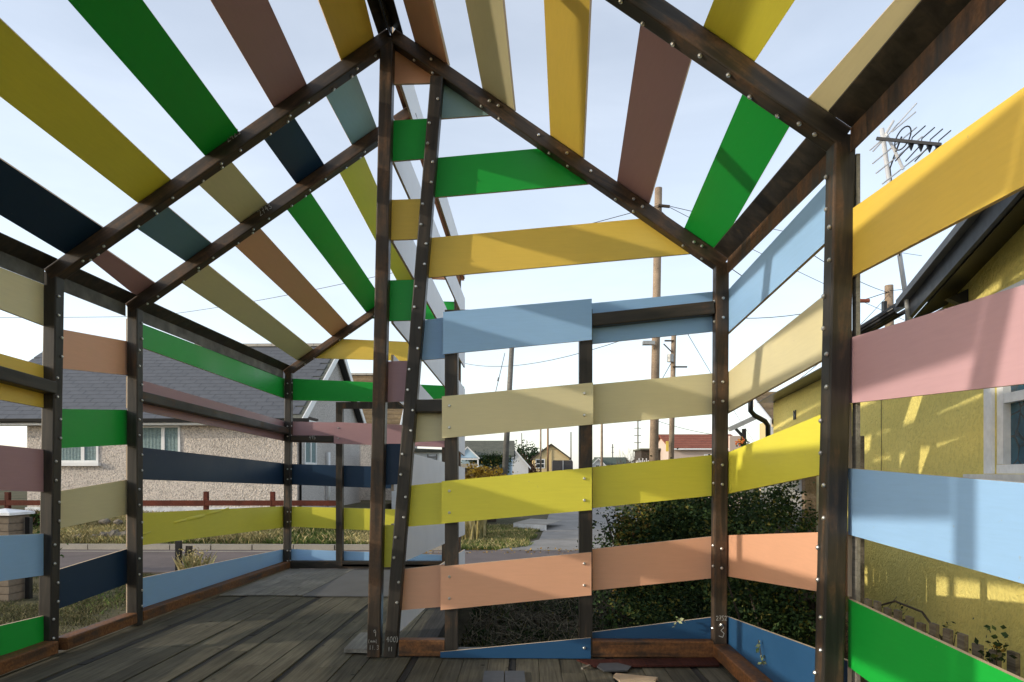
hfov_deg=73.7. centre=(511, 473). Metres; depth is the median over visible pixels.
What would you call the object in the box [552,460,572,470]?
covered trailer
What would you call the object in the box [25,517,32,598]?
gate post
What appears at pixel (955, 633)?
garden plant
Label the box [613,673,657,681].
wood offcut
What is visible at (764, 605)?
bramble tangle
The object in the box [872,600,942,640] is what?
bramble
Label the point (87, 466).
bungalow
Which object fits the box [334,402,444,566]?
door
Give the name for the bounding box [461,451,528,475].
climbing ivy
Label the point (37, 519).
bank shrub
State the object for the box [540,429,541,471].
utility pole
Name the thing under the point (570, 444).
utility pole
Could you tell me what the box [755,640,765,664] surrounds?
bindweed sprig
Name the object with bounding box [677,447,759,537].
hedge shrub
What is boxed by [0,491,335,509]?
rail fence
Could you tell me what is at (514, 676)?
slate tile
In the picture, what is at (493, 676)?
slate tile
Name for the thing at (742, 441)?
hanging basket
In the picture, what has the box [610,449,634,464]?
bare shrub
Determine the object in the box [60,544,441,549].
kerb
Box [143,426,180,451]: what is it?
window
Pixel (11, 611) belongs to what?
verge grass
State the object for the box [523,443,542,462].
conifer tree
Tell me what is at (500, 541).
corner grass
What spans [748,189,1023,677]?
yellow house
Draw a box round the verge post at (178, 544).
[175,541,181,570]
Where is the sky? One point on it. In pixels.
(813, 36)
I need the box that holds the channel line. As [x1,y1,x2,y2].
[99,551,368,551]
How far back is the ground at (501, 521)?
9.40 m
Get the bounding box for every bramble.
[564,579,750,631]
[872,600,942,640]
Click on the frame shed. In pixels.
(894, 58)
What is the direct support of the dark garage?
on the ground at (501, 521)
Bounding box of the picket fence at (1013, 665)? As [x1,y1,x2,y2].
[849,436,1019,681]
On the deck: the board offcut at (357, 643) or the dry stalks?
the board offcut at (357, 643)
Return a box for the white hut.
[392,448,441,508]
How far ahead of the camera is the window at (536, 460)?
79.92 m
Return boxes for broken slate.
[597,663,630,671]
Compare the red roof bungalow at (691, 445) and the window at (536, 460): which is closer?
the red roof bungalow at (691, 445)
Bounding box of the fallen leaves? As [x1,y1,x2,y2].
[425,547,577,553]
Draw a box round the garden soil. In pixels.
[459,597,847,657]
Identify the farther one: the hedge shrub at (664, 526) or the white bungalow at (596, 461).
the white bungalow at (596, 461)
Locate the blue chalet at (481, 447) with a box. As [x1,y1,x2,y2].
[461,441,514,474]
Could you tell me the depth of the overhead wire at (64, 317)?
41.41 m
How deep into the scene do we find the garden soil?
7.90 m
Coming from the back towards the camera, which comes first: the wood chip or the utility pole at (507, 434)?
the utility pole at (507, 434)
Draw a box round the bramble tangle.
[681,489,882,646]
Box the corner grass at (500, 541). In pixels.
[461,524,539,549]
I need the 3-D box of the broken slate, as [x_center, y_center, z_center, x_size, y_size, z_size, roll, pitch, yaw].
[0.661,1.252,4.407,0.222,0.009,0.188,0,0,1]
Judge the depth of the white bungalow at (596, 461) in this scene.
96.95 m
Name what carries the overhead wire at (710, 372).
attached to the utility pole at (671, 357)
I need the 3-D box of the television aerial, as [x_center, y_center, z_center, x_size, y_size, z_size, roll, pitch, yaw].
[2.824,-1.903,4.862,0.496,1.674,0.380,0,0,1]
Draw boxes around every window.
[61,446,100,465]
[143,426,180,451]
[304,420,316,464]
[535,459,544,467]
[963,279,1023,481]
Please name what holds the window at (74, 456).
in the bungalow at (87, 466)
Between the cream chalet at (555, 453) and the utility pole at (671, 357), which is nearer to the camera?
the utility pole at (671, 357)
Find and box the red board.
[577,657,718,666]
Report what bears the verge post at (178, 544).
on the ground at (501, 521)
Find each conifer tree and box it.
[515,440,532,465]
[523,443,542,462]
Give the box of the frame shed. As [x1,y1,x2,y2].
[0,0,1023,681]
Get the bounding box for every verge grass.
[0,573,161,655]
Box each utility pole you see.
[502,348,513,474]
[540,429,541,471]
[547,429,548,470]
[570,432,571,457]
[601,424,602,465]
[634,421,640,448]
[642,187,669,510]
[663,336,686,458]
[881,284,893,326]
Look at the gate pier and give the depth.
9.22 m
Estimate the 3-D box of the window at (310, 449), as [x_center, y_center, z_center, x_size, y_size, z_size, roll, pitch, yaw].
[-5.674,-0.863,19.195,0.055,1.250,1.070,0,0,1]
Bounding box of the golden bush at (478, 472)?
[464,460,513,478]
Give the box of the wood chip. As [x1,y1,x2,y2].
[581,664,590,669]
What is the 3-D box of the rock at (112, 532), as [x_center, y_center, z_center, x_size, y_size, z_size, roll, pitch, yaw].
[-9.112,1.402,15.602,0.207,0.246,0.284,0,0,-2]
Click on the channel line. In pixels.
(207, 551)
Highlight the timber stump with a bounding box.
[184,546,192,568]
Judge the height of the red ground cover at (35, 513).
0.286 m
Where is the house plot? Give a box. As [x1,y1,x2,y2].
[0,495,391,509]
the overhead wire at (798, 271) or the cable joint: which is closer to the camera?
the cable joint
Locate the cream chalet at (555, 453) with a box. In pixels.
[531,444,571,471]
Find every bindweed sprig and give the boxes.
[674,616,685,626]
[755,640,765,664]
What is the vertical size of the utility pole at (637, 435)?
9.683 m
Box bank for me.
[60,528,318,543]
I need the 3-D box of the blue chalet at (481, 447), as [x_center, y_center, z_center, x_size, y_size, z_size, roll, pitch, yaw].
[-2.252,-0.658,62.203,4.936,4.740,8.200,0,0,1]
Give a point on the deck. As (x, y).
(297, 625)
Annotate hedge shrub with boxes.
[576,454,790,627]
[592,451,756,592]
[603,502,678,625]
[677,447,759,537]
[699,480,817,593]
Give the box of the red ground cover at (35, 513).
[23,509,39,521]
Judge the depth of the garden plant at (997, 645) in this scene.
2.88 m
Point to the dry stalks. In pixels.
(473, 529)
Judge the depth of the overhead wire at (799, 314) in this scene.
21.52 m
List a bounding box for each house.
[351,373,416,499]
[728,392,774,505]
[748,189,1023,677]
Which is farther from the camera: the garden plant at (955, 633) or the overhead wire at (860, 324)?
the overhead wire at (860, 324)
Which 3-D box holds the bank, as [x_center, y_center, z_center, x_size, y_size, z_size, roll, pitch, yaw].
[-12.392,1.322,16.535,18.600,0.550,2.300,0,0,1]
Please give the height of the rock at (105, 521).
0.156 m
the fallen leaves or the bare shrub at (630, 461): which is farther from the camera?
the bare shrub at (630, 461)
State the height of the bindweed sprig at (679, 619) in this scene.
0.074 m
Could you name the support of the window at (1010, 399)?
in the yellow house at (978, 434)
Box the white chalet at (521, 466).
[512,450,530,474]
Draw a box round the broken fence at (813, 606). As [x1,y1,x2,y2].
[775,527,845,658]
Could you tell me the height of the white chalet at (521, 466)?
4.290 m
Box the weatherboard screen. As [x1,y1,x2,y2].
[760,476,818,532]
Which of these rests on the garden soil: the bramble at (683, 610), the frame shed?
the bramble at (683, 610)
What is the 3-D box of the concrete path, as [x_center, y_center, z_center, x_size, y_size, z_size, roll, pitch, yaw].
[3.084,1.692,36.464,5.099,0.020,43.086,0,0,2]
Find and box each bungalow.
[0,343,365,512]
[592,457,628,466]
[658,434,732,498]
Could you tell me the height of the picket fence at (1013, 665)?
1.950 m
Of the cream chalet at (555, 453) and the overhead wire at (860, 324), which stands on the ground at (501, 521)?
the cream chalet at (555, 453)
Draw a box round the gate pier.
[0,508,34,601]
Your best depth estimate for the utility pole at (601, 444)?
59.76 m
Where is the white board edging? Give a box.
[513,519,561,530]
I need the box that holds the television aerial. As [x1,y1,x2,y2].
[869,103,950,319]
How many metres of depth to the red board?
4.50 m
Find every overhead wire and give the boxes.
[0,316,126,317]
[181,205,658,312]
[465,342,615,366]
[670,207,903,319]
[688,335,752,439]
[746,291,888,318]
[801,294,888,377]
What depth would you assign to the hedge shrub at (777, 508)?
7.10 m
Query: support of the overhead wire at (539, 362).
attached to the utility pole at (655, 374)
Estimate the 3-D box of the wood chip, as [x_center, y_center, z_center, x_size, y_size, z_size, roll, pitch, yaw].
[0.478,1.250,4.408,0.016,0.012,0.090,0,0,39]
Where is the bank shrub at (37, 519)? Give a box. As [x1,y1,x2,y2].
[24,508,39,529]
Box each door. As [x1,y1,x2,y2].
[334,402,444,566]
[440,299,592,658]
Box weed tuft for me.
[172,543,216,569]
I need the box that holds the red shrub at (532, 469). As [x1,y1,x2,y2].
[520,452,539,472]
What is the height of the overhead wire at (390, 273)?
1.230 m
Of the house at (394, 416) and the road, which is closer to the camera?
the road
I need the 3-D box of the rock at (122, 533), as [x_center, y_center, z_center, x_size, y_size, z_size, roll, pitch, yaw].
[-8.921,1.419,15.611,0.379,0.206,0.213,0,0,-22]
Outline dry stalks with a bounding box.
[461,520,486,539]
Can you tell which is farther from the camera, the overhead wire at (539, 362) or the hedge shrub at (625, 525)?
the overhead wire at (539, 362)
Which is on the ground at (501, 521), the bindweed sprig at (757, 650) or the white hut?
the white hut
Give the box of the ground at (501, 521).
[0,489,758,637]
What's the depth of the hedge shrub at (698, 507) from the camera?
9.23 m
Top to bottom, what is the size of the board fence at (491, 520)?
1.900 m
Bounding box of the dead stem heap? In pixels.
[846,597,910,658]
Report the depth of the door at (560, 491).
4.66 m
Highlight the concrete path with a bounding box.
[499,506,636,550]
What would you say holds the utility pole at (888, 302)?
on the ground at (501, 521)
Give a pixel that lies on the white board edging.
(540, 524)
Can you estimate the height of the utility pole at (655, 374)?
10.048 m
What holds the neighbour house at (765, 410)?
on the ground at (501, 521)
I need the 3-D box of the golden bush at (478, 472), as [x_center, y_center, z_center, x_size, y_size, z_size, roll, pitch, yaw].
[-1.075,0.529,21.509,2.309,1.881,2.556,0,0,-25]
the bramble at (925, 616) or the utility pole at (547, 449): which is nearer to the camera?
the bramble at (925, 616)
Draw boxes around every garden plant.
[926,621,959,645]
[969,618,1016,665]
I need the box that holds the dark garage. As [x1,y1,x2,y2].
[633,448,660,462]
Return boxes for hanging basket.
[735,437,749,446]
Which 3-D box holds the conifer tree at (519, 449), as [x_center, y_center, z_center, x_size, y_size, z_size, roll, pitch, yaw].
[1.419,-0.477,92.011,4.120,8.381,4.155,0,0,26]
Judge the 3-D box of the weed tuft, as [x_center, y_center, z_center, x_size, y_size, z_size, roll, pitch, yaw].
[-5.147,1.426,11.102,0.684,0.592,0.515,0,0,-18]
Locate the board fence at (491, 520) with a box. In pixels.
[465,468,495,521]
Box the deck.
[0,569,738,681]
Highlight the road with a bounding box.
[60,549,578,573]
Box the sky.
[0,0,1023,468]
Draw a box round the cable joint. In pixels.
[860,299,869,302]
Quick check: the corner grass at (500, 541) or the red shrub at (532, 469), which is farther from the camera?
the red shrub at (532, 469)
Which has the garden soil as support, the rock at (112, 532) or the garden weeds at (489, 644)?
the garden weeds at (489, 644)
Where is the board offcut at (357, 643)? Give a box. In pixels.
[344,632,366,652]
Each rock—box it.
[98,518,110,524]
[108,529,118,537]
[113,519,122,524]
[113,531,125,536]
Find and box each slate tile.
[482,671,503,681]
[505,671,524,681]
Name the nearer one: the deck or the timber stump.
the deck
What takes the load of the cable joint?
hanging from the overhead wire at (799, 314)
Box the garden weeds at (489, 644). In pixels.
[459,589,635,664]

